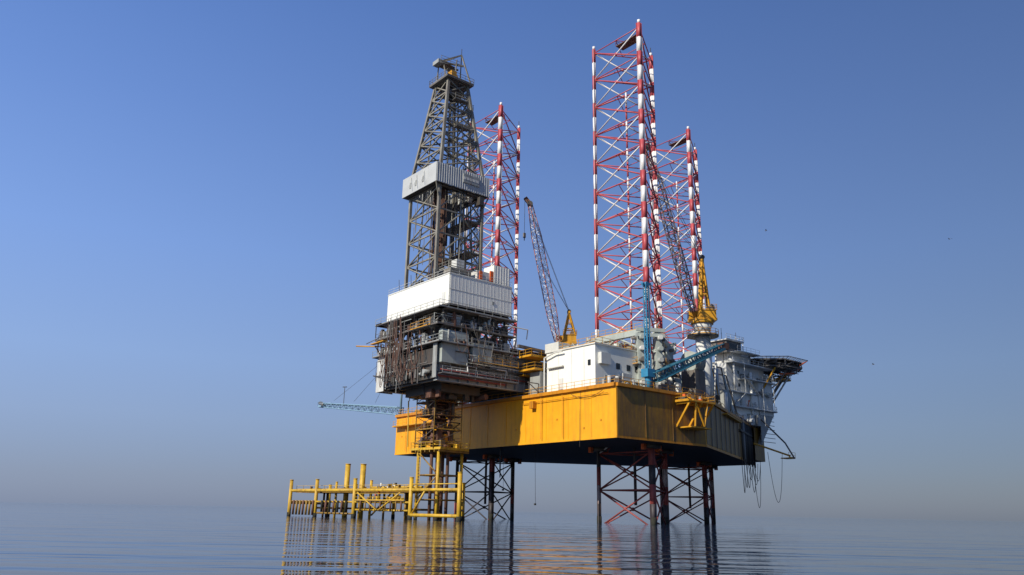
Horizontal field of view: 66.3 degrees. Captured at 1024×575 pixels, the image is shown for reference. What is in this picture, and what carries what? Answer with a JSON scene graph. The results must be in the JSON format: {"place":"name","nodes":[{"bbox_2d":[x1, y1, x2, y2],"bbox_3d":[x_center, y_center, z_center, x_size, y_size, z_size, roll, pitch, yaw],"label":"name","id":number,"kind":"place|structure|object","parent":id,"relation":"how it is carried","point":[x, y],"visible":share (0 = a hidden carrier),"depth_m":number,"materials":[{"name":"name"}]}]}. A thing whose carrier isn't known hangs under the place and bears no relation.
{"place":"outdoors","nodes":[
{"label":"outdoors","id":0,"kind":"place"},
{"bbox_2d":[0,502,1023,574],"bbox_3d":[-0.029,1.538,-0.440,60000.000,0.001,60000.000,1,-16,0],"label":"water","id":1,"kind":"structure","parent":0,"point":[38,538],"depth_m":39.99,"materials":[{"name":"blue liquid"}]},
{"bbox_2d":[287,438,468,520],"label":"wellhead platform","id":2,"kind":"structure","parent":1,"relation":"in","point":[410,489],"depth_m":133.59,"materials":[{"name":"metal"}]},
{"bbox_2d":[407,397,462,519],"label":"well conductor stack","id":3,"kind":"object","parent":1,"relation":"in","point":[441,409],"visible":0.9,"depth_m":133.32,"materials":[{"name":"metal"}]},
{"bbox_2d":[454,102,520,519],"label":"truss leg","id":4,"kind":"object","parent":1,"relation":"in","point":[498,118],"visible":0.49,"depth_m":177.42,"materials":[{"name":"red paint"}]},
{"bbox_2d":[592,19,669,524],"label":"truss leg","id":5,"kind":"object","parent":1,"relation":"in","point":[631,40],"visible":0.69,"depth_m":145.18,"materials":[{"name":"red paint"}]},
{"bbox_2d":[393,322,795,469],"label":"jack up rig","id":6,"kind":"object","parent":5,"relation":"on","point":[591,397],"visible":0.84,"depth_m":133.70,"materials":[{"name":"yellow paint"}]},
{"bbox_2d":[318,367,403,414],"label":"flare burner boom","id":7,"kind":"object","parent":6,"relation":"on","point":[322,404],"visible":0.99,"depth_m":177.69,"materials":[{"name":"blue paint"}]},
{"bbox_2d":[356,259,546,433],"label":"drilling cantilever","id":8,"kind":"object","parent":6,"relation":"on","point":[455,311],"visible":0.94,"depth_m":132.95,"materials":[{"name":"grey paint"}]},
{"bbox_2d":[402,51,489,288],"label":"drilling derrick","id":9,"kind":"object","parent":8,"relation":"on","point":[428,184],"visible":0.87,"depth_m":144.03,"materials":[{"name":"metal"}]},
{"bbox_2d":[523,196,576,344],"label":"deck crane","id":10,"kind":"object","parent":6,"relation":"on","point":[564,337],"visible":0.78,"depth_m":186.88,"materials":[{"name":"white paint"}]},
{"bbox_2d":[499,445,781,507],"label":"hanging mooring hoses","id":11,"kind":"object","parent":6,"relation":"attached to","point":[752,473],"visible":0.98,"depth_m":162.12,"materials":[{"name":"black rubber"}]},
{"bbox_2d":[645,141,718,399],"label":"deck crane","id":12,"kind":"object","parent":6,"relation":"on","point":[701,320],"visible":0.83,"depth_m":154.60,"materials":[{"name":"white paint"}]},
{"bbox_2d":[641,281,728,400],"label":"blue service crane","id":13,"kind":"object","parent":6,"relation":"on","point":[648,374],"visible":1,"depth_m":128.34,"materials":[{"name":"paint"}]},
{"bbox_2d":[748,356,807,402],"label":"helideck","id":14,"kind":"object","parent":6,"relation":"attached to","point":[783,368],"visible":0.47,"depth_m":177.20,"materials":[{"name":"metal"}]},
{"bbox_2d":[649,126,715,522],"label":"truss leg","id":15,"kind":"object","parent":1,"relation":"in","point":[706,482],"visible":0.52,"depth_m":186.18,"materials":[{"name":"red paint"}]},
{"bbox_2d":[0,0,1023,520],"label":"sky","id":16,"kind":"structure","parent":0,"point":[204,212],"materials":[{"name":"blue"}]}
]}

